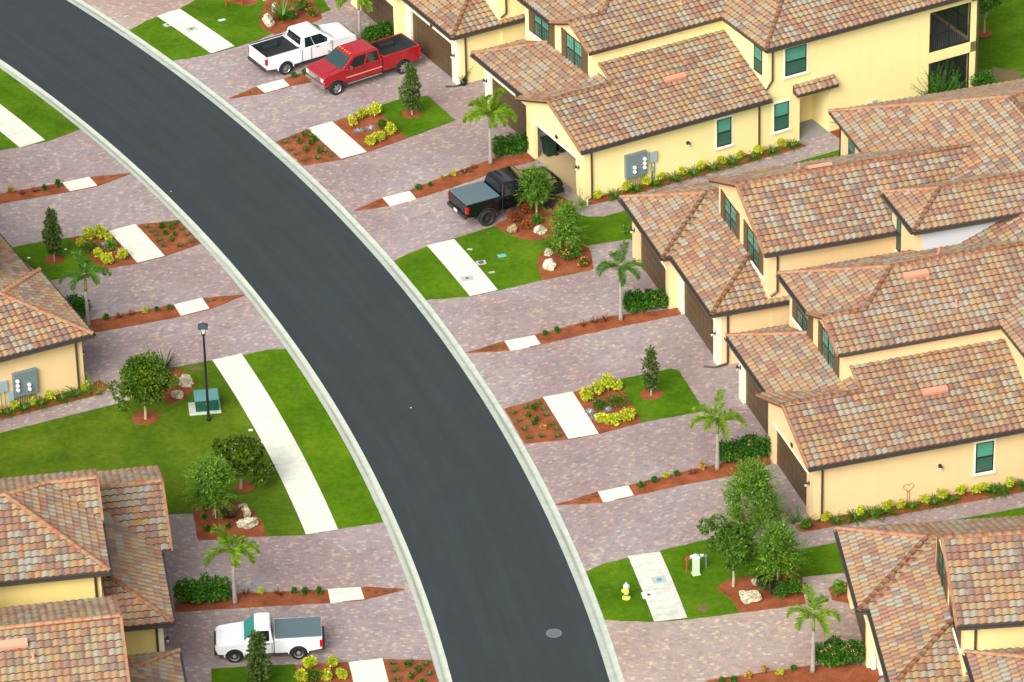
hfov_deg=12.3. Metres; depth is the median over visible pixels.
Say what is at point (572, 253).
flowering bush
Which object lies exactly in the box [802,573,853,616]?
paved path
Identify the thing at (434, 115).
lawn
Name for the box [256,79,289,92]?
concrete pad
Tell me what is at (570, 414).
sidewalk
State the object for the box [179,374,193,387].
boulder
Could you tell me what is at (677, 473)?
green plant
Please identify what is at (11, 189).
orange plant
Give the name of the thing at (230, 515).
spiky plant
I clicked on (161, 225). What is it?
green plant
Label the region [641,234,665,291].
garage door
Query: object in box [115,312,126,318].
red plant
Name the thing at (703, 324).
garage door
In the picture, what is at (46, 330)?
townhouse building
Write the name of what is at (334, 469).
lawn
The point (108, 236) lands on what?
yellow shrub
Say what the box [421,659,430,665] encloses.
tuft
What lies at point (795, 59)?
window
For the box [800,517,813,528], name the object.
bush
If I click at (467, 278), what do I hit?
valve box
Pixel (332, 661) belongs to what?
yellow shrub
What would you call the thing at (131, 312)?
red plant
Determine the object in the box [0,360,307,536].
lawn
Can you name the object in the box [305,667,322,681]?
bush
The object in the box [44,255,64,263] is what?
mulch bed
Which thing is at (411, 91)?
young tree
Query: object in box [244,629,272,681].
young tree
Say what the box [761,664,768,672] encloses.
orange plant
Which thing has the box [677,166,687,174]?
yellow shrub
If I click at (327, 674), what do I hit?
yellow shrub
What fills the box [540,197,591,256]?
feathery tree
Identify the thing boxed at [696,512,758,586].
shade tree
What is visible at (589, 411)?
silver plant
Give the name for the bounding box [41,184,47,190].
green plant
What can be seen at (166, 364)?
spiky plant
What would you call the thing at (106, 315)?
green plant
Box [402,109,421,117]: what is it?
mulch bed
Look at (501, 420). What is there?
curb
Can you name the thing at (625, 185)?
yellow shrub
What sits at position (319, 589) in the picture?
green plant
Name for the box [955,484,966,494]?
yellow shrub
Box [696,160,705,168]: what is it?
yellow shrub
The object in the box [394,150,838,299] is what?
lawn
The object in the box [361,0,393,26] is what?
garage door
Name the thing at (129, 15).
driveway
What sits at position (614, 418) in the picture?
yellow shrub
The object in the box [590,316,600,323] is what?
red plant
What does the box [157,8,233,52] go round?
sidewalk
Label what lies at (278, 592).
red plant
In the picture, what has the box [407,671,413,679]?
green plant
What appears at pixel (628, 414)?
yellow shrub
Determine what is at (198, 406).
transformer box
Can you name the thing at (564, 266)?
mulch bed
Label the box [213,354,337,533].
sidewalk
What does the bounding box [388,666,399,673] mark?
tuft
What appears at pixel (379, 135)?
yellow shrub
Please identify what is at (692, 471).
red plant
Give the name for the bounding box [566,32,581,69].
window
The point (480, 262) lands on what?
valve box
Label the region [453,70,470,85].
potted plant
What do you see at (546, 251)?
boulder
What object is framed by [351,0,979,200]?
townhouse building
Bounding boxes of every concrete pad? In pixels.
[62,177,96,190]
[174,298,208,315]
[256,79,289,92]
[328,587,363,602]
[382,191,415,205]
[505,335,539,350]
[598,485,633,501]
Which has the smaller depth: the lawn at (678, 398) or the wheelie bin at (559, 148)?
the lawn at (678, 398)
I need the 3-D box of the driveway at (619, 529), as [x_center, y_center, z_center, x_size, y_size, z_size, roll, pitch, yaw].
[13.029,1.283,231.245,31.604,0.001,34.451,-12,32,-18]
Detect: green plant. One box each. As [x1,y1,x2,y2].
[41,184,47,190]
[55,179,60,186]
[102,312,108,319]
[158,222,164,227]
[167,222,174,228]
[203,523,211,530]
[225,521,231,527]
[289,71,296,77]
[291,586,296,593]
[301,587,309,595]
[303,144,307,151]
[315,585,323,594]
[404,660,409,666]
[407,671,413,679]
[414,664,421,672]
[530,404,536,410]
[554,325,559,333]
[636,480,643,487]
[650,476,657,482]
[673,470,679,475]
[718,676,725,681]
[730,675,737,681]
[790,664,796,670]
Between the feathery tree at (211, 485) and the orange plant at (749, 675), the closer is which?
the orange plant at (749, 675)
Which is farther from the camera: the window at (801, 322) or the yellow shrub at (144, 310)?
the yellow shrub at (144, 310)
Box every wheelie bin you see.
[540,135,557,156]
[556,143,565,152]
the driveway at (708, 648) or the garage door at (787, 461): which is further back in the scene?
the garage door at (787, 461)
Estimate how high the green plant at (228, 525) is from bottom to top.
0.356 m
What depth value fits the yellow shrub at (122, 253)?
241.54 m
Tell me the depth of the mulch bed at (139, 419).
228.22 m
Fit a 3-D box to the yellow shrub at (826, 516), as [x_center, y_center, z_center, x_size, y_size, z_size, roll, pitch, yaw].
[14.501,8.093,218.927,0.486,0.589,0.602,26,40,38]
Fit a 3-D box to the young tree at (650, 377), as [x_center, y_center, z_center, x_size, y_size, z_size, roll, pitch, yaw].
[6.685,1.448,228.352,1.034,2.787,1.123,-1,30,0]
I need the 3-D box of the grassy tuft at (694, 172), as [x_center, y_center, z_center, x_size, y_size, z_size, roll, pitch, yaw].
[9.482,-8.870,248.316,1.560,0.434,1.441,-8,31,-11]
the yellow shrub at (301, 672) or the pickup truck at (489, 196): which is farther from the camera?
the pickup truck at (489, 196)
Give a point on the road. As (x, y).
(492, 566)
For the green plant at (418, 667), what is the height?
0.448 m
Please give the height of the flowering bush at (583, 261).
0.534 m
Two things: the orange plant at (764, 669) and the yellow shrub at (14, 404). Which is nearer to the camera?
the orange plant at (764, 669)
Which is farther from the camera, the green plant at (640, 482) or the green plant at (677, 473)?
the green plant at (677, 473)
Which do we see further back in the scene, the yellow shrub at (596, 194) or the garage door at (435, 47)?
the garage door at (435, 47)
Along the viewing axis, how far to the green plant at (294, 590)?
214.61 m
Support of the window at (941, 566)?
in the townhouse building at (936, 601)
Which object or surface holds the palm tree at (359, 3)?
on the driveway at (350, 185)
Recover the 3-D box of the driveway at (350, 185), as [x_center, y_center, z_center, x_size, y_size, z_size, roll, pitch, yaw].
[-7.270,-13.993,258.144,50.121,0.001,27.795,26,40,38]
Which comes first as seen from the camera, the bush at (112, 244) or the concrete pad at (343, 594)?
the concrete pad at (343, 594)
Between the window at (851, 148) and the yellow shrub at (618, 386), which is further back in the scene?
the window at (851, 148)
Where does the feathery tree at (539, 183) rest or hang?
on the mulch bed at (520, 232)
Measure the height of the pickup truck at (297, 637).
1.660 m
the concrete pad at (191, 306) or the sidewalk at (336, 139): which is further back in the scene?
the sidewalk at (336, 139)
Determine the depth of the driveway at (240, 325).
240.00 m
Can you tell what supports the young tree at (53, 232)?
on the mulch bed at (58, 259)
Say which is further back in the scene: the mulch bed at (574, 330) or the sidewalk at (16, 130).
the sidewalk at (16, 130)
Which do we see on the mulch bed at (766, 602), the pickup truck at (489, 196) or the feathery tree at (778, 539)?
the feathery tree at (778, 539)
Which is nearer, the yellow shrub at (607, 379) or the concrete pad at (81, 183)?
the yellow shrub at (607, 379)
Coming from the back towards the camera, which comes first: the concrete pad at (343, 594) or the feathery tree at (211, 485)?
the feathery tree at (211, 485)
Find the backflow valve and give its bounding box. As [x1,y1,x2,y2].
[686,554,707,570]
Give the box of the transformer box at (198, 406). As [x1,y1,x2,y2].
[188,388,221,415]
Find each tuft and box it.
[0,406,16,419]
[15,400,34,415]
[29,396,51,411]
[52,389,75,407]
[62,385,86,402]
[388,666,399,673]
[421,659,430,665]
[605,187,628,202]
[626,184,647,193]
[645,177,666,189]
[662,170,686,183]
[680,163,705,181]
[701,160,727,173]
[721,156,746,170]
[742,149,762,162]
[763,143,782,157]
[778,138,804,151]
[824,511,847,526]
[838,509,868,525]
[856,504,886,522]
[868,503,901,520]
[900,498,923,512]
[922,493,947,510]
[942,493,963,507]
[981,482,1006,499]
[988,482,1015,499]
[1014,478,1023,493]
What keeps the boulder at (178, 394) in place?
on the mulch bed at (169, 398)
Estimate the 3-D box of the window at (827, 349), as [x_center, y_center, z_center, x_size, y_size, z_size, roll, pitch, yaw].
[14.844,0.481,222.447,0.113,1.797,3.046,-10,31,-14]
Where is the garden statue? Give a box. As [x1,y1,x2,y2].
[871,652,875,669]
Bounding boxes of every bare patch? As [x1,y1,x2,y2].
[187,366,201,369]
[696,605,707,611]
[977,66,1023,80]
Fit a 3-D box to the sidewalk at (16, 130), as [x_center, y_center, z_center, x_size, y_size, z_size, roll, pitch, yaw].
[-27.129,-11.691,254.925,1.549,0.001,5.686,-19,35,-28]
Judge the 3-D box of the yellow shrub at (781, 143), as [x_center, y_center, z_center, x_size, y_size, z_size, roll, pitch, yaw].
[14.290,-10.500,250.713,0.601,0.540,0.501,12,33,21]
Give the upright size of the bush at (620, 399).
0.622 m
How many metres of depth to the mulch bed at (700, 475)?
222.43 m
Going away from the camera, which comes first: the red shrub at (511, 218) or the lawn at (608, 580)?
the lawn at (608, 580)
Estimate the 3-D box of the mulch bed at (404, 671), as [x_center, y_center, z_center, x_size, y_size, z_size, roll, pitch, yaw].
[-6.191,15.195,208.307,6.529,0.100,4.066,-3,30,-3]
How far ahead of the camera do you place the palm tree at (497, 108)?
248.06 m
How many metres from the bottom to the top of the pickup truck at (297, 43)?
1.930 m
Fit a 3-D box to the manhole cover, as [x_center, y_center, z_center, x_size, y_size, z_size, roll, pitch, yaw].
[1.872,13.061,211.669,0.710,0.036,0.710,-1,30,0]
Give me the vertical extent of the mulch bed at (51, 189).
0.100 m
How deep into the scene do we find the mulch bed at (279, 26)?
265.17 m
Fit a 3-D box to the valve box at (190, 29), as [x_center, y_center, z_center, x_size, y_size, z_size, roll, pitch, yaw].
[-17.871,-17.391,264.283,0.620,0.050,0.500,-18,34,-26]
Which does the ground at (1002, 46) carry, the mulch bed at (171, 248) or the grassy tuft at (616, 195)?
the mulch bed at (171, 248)
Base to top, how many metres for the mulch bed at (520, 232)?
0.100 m
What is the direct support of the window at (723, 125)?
in the townhouse building at (610, 94)
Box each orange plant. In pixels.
[7,185,14,192]
[699,461,704,469]
[744,670,751,678]
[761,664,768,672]
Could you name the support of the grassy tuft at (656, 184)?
on the mulch bed at (604, 197)
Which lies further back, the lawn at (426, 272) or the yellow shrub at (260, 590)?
the lawn at (426, 272)
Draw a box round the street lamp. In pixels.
[198,322,210,421]
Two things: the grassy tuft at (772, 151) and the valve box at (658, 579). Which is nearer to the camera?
the valve box at (658, 579)
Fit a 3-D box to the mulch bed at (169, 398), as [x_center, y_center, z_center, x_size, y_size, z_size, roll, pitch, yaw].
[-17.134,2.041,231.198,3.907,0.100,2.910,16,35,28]
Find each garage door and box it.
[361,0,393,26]
[412,12,451,77]
[492,78,526,134]
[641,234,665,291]
[684,283,712,354]
[746,372,767,434]
[777,431,806,504]
[854,610,865,644]
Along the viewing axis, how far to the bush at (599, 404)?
227.79 m
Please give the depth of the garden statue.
208.40 m
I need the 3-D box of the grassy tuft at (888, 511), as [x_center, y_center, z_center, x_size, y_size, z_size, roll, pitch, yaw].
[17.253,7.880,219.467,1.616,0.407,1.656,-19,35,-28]
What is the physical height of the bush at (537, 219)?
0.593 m
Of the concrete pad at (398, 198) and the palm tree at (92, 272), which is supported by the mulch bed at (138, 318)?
the palm tree at (92, 272)
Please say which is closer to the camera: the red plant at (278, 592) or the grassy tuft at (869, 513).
the red plant at (278, 592)
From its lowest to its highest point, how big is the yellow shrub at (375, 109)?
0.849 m
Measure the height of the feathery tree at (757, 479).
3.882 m
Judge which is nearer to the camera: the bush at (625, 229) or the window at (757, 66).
the bush at (625, 229)
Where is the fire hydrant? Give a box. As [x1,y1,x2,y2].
[621,582,630,599]
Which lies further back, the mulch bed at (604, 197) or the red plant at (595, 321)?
the mulch bed at (604, 197)
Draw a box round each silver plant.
[584,408,595,415]
[602,405,611,411]
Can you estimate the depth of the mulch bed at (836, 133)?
252.13 m
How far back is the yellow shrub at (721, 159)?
249.18 m
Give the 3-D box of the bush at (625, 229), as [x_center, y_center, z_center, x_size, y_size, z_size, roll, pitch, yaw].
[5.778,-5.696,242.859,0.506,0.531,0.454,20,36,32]
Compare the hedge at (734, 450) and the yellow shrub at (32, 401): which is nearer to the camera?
the hedge at (734, 450)
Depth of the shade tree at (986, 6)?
260.03 m
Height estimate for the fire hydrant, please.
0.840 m
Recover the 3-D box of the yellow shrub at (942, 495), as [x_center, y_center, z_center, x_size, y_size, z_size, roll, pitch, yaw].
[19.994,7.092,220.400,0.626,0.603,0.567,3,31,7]
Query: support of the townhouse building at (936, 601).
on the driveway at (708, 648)
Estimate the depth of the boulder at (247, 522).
219.43 m
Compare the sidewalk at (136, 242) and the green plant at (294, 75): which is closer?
the sidewalk at (136, 242)
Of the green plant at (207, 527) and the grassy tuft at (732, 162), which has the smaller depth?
the green plant at (207, 527)
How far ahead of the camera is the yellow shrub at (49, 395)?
229.68 m
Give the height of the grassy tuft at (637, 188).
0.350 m
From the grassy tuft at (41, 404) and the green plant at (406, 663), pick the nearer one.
the green plant at (406, 663)
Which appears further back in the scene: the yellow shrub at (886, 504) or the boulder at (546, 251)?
the boulder at (546, 251)
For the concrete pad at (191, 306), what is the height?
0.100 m
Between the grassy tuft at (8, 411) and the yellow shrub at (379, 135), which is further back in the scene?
the yellow shrub at (379, 135)
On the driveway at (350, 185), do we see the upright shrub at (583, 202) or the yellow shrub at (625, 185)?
the upright shrub at (583, 202)
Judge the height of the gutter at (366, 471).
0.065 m
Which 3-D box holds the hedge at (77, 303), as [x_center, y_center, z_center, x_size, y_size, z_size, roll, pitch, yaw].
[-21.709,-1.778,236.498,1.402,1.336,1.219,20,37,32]
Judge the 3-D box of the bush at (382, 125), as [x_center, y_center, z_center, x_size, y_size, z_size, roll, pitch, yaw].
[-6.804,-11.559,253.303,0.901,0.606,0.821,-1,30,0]
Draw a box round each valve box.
[184,26,197,31]
[460,275,474,281]
[476,260,486,264]
[641,591,656,598]
[651,576,666,583]
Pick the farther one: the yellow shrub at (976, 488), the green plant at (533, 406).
the green plant at (533, 406)
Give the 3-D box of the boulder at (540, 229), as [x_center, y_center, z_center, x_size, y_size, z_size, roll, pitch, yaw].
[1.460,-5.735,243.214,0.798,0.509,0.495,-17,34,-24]
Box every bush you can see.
[80,239,99,252]
[103,239,117,249]
[287,7,297,18]
[293,0,309,9]
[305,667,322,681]
[306,7,317,16]
[377,118,392,128]
[531,212,543,223]
[558,243,581,259]
[577,256,588,265]
[592,398,606,409]
[606,392,630,406]
[620,224,629,233]
[755,572,773,589]
[764,578,778,593]
[773,581,790,597]
[783,568,799,581]
[787,577,805,595]
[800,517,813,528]
[831,578,846,595]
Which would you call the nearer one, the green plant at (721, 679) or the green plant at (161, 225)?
the green plant at (721, 679)
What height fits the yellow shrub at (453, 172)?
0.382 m
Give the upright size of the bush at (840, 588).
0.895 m
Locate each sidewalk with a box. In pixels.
[0,104,44,146]
[109,224,164,262]
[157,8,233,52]
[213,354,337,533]
[307,121,365,157]
[349,658,387,681]
[427,239,497,295]
[543,391,598,438]
[628,552,686,621]
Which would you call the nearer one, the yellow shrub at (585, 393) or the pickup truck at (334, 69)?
the yellow shrub at (585, 393)
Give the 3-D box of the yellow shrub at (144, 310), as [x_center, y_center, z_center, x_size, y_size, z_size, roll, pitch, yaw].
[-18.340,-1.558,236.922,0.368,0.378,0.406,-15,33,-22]
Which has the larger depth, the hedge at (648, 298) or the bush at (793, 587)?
the hedge at (648, 298)
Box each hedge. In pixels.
[65,292,91,318]
[173,571,231,603]
[361,20,393,42]
[492,129,528,157]
[622,286,668,313]
[715,432,771,464]
[815,635,865,667]
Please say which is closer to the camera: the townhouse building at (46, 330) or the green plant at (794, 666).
the green plant at (794, 666)
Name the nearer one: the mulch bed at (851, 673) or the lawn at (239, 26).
the mulch bed at (851, 673)
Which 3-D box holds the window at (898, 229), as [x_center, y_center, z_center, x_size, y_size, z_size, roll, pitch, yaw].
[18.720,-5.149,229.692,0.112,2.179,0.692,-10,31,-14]
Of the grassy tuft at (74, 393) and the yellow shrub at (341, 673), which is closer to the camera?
the yellow shrub at (341, 673)
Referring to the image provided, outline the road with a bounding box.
[0,0,609,681]
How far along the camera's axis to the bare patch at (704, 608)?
213.04 m
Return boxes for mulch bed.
[0,173,130,203]
[0,380,107,419]
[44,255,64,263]
[70,220,199,268]
[85,294,244,331]
[121,369,194,403]
[132,410,158,424]
[174,587,404,611]
[193,501,265,539]
[227,0,257,4]
[229,73,310,98]
[234,482,253,492]
[260,0,321,33]
[276,109,406,165]
[295,659,438,681]
[355,153,534,210]
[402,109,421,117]
[467,308,680,352]
[494,196,572,239]
[505,385,641,443]
[538,245,592,279]
[556,454,770,504]
[581,141,804,204]
[640,388,662,399]
[706,664,882,681]
[717,574,805,612]
[794,481,1023,532]
[828,582,848,603]
[830,129,839,137]
[976,30,991,37]
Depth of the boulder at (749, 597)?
213.20 m
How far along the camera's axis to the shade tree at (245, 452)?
221.26 m
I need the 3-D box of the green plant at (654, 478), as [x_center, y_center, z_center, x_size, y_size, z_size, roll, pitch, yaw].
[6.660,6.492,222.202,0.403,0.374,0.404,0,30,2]
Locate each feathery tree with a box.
[176,451,244,519]
[513,164,557,214]
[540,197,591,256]
[715,453,792,537]
[741,514,815,589]
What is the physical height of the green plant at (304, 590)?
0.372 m
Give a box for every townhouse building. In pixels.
[0,234,95,409]
[0,465,186,681]
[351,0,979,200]
[618,78,1023,521]
[833,515,1023,681]
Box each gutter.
[0,59,451,681]
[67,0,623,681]
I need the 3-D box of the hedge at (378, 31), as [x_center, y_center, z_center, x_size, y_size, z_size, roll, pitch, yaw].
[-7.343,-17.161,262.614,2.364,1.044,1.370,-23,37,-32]
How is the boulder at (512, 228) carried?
on the mulch bed at (520, 232)
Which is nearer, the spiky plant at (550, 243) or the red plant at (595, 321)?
the red plant at (595, 321)
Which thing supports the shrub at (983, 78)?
on the ground at (1002, 46)
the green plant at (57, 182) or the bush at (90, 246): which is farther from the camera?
the green plant at (57, 182)
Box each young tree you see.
[40,206,62,260]
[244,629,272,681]
[398,62,423,114]
[640,344,660,395]
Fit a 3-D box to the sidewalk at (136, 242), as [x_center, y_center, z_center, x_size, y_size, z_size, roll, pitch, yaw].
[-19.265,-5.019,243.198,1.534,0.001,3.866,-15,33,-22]
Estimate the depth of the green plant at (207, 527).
219.31 m
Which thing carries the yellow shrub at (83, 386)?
on the mulch bed at (15, 413)
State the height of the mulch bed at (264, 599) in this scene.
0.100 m
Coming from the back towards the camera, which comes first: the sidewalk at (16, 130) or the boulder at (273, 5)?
the boulder at (273, 5)
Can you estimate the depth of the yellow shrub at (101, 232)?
243.48 m
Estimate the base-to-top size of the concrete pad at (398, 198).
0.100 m
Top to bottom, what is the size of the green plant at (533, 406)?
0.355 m
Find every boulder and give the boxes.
[170,390,183,398]
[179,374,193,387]
[236,517,258,528]
[238,503,248,511]
[243,506,250,517]
[262,13,274,27]
[272,2,276,12]
[507,224,517,233]
[534,224,547,234]
[542,258,555,270]
[544,248,552,255]
[739,590,761,603]
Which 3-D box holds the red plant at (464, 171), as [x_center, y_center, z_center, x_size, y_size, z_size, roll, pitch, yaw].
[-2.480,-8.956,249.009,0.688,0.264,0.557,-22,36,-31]
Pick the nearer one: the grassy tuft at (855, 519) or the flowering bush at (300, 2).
the grassy tuft at (855, 519)
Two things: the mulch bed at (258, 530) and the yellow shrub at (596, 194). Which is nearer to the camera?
the mulch bed at (258, 530)
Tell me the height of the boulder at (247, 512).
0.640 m
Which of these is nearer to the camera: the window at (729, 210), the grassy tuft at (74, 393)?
the grassy tuft at (74, 393)
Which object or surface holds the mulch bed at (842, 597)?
on the ground at (1002, 46)
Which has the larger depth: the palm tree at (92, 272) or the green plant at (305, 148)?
the green plant at (305, 148)
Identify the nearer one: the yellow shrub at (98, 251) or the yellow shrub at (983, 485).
the yellow shrub at (983, 485)
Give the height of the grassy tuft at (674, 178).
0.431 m
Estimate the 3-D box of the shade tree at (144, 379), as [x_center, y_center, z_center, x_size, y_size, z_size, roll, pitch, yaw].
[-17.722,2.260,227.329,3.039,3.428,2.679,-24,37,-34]
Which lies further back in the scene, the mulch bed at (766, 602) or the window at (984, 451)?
the window at (984, 451)
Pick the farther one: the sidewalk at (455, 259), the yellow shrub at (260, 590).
the sidewalk at (455, 259)
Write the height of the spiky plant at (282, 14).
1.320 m
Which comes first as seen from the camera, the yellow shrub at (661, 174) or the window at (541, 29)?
the yellow shrub at (661, 174)
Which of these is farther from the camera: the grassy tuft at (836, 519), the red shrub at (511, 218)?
the red shrub at (511, 218)
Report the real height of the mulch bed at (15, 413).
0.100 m
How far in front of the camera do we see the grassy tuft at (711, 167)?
248.73 m
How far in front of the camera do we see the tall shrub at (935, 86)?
253.85 m
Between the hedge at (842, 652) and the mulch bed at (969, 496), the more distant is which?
the mulch bed at (969, 496)
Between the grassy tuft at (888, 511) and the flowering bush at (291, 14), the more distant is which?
the flowering bush at (291, 14)
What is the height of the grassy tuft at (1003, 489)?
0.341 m
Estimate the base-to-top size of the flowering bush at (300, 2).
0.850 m
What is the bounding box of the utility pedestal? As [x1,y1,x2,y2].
[691,553,700,575]
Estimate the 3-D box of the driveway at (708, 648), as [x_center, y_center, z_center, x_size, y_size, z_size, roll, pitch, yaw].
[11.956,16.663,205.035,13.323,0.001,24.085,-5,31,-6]
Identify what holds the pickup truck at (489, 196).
on the driveway at (350, 185)
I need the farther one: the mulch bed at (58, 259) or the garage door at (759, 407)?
the mulch bed at (58, 259)
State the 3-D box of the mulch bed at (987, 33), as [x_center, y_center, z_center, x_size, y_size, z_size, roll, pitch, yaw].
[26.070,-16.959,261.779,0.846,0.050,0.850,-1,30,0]
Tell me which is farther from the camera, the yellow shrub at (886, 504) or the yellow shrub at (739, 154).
the yellow shrub at (739, 154)
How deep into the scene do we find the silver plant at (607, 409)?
227.97 m
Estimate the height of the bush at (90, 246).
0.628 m
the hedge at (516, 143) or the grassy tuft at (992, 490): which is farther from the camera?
the hedge at (516, 143)
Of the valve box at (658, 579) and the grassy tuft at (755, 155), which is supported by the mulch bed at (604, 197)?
the grassy tuft at (755, 155)
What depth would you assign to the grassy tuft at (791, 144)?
250.78 m
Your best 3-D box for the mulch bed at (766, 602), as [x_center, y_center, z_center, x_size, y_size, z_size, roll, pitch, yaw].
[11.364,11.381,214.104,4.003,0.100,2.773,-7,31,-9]
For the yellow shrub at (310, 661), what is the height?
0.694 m
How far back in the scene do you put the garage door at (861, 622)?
210.36 m
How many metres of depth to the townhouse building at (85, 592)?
206.31 m
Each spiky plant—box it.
[151,349,181,371]
[211,497,247,520]
[256,0,309,21]
[535,227,572,253]
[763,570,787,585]
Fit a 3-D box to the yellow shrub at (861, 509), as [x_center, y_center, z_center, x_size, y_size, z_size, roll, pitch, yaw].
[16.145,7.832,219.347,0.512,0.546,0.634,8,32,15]
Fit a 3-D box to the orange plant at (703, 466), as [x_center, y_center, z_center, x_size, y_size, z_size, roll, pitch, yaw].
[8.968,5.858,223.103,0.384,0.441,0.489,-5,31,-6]
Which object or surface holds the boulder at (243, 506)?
on the mulch bed at (258, 530)
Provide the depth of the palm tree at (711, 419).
221.68 m
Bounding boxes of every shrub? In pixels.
[10,400,19,408]
[28,396,36,404]
[44,390,56,399]
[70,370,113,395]
[75,237,85,246]
[80,226,95,240]
[80,380,89,391]
[93,224,106,238]
[93,246,103,257]
[100,252,114,263]
[104,232,112,240]
[115,248,127,258]
[141,305,147,312]
[143,344,177,363]
[257,587,263,593]
[294,667,308,681]
[302,655,318,668]
[319,668,332,680]
[326,655,338,666]
[335,667,347,679]
[347,114,357,126]
[356,108,366,118]
[364,134,376,145]
[367,101,381,115]
[372,131,385,141]
[384,122,396,134]
[449,169,456,175]
[506,209,522,222]
[518,200,532,213]
[521,219,532,229]
[564,188,594,212]
[579,385,593,401]
[590,380,604,394]
[593,189,602,198]
[594,412,607,422]
[601,373,615,390]
[605,412,620,425]
[612,379,622,390]
[619,407,635,421]
[621,180,632,190]
[640,177,651,184]
[656,171,665,180]
[662,471,670,478]
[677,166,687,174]
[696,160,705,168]
[716,155,726,163]
[736,150,744,158]
[753,144,763,152]
[775,668,784,675]
[776,138,786,146]
[783,501,819,529]
[820,511,830,521]
[855,505,865,515]
[881,499,893,509]
[896,499,905,508]
[908,57,974,96]
[918,493,930,503]
[935,488,947,498]
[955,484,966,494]
[970,70,995,86]
[970,484,980,493]
[978,482,989,490]
[1005,476,1015,487]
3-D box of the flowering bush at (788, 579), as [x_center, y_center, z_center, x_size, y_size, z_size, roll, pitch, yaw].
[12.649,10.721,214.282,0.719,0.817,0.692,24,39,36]
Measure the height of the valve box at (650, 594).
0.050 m
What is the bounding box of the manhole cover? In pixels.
[546,629,561,637]
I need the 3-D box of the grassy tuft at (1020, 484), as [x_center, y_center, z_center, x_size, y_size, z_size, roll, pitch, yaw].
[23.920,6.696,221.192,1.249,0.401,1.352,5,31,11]
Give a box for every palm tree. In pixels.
[58,249,111,326]
[203,523,260,604]
[335,0,372,38]
[462,86,517,163]
[595,240,647,320]
[688,389,747,469]
[785,584,841,672]
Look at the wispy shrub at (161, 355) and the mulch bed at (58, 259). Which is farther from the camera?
the mulch bed at (58, 259)
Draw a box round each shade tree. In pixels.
[107,350,179,419]
[210,433,275,488]
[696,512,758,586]
[964,0,1002,32]
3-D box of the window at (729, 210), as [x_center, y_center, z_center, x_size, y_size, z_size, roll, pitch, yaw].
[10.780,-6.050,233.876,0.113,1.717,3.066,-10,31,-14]
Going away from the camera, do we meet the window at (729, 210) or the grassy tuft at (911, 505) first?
the grassy tuft at (911, 505)
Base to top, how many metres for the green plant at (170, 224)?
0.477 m
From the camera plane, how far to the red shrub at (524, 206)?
244.62 m
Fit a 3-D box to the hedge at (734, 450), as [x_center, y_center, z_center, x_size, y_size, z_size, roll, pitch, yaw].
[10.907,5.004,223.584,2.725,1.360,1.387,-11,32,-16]
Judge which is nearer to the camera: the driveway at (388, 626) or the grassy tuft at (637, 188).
the driveway at (388, 626)
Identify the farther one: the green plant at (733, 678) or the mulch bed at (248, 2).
the mulch bed at (248, 2)
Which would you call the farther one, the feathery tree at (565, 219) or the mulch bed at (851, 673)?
the feathery tree at (565, 219)
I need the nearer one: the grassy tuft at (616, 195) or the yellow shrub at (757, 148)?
the grassy tuft at (616, 195)
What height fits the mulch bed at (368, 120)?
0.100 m
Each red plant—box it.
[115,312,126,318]
[126,309,136,315]
[241,589,252,595]
[272,586,283,595]
[458,167,469,174]
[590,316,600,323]
[686,468,697,474]
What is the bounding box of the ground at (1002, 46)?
[10,0,1023,677]
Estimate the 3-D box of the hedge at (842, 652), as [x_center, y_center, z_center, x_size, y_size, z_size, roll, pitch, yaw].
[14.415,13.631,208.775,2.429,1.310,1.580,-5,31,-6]
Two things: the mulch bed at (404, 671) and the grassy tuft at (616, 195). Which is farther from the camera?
the grassy tuft at (616, 195)
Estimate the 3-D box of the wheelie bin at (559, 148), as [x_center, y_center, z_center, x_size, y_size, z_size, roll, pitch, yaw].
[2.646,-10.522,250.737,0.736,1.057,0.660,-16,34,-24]
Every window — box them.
[527,15,548,43]
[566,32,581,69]
[714,114,733,150]
[724,195,735,235]
[747,226,764,279]
[753,45,761,74]
[771,98,791,134]
[782,43,808,79]
[790,306,807,334]
[822,326,833,370]
[848,139,854,153]
[894,218,900,251]
[938,546,944,594]
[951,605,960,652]
[972,438,996,476]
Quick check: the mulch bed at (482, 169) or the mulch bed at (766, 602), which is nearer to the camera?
the mulch bed at (766, 602)
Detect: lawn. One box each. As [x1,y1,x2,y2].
[0,68,79,149]
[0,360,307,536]
[12,238,96,279]
[130,0,330,60]
[211,664,296,681]
[243,349,382,528]
[378,96,454,137]
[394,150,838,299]
[586,507,1023,621]
[620,369,703,421]
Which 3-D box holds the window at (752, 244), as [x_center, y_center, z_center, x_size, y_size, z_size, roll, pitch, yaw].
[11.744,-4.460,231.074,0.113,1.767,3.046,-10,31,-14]
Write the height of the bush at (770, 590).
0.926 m
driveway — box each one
[0,129,321,432]
[82,0,193,30]
[93,0,838,276]
[162,496,436,681]
[411,239,1023,590]
[595,595,884,681]
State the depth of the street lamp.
226.37 m
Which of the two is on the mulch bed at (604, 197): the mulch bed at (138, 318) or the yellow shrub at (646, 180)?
the yellow shrub at (646, 180)
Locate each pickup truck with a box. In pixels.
[214,612,324,662]
[248,21,355,74]
[306,33,421,94]
[447,166,564,225]
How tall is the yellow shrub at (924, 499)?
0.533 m
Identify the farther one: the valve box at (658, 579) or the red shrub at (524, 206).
the red shrub at (524, 206)

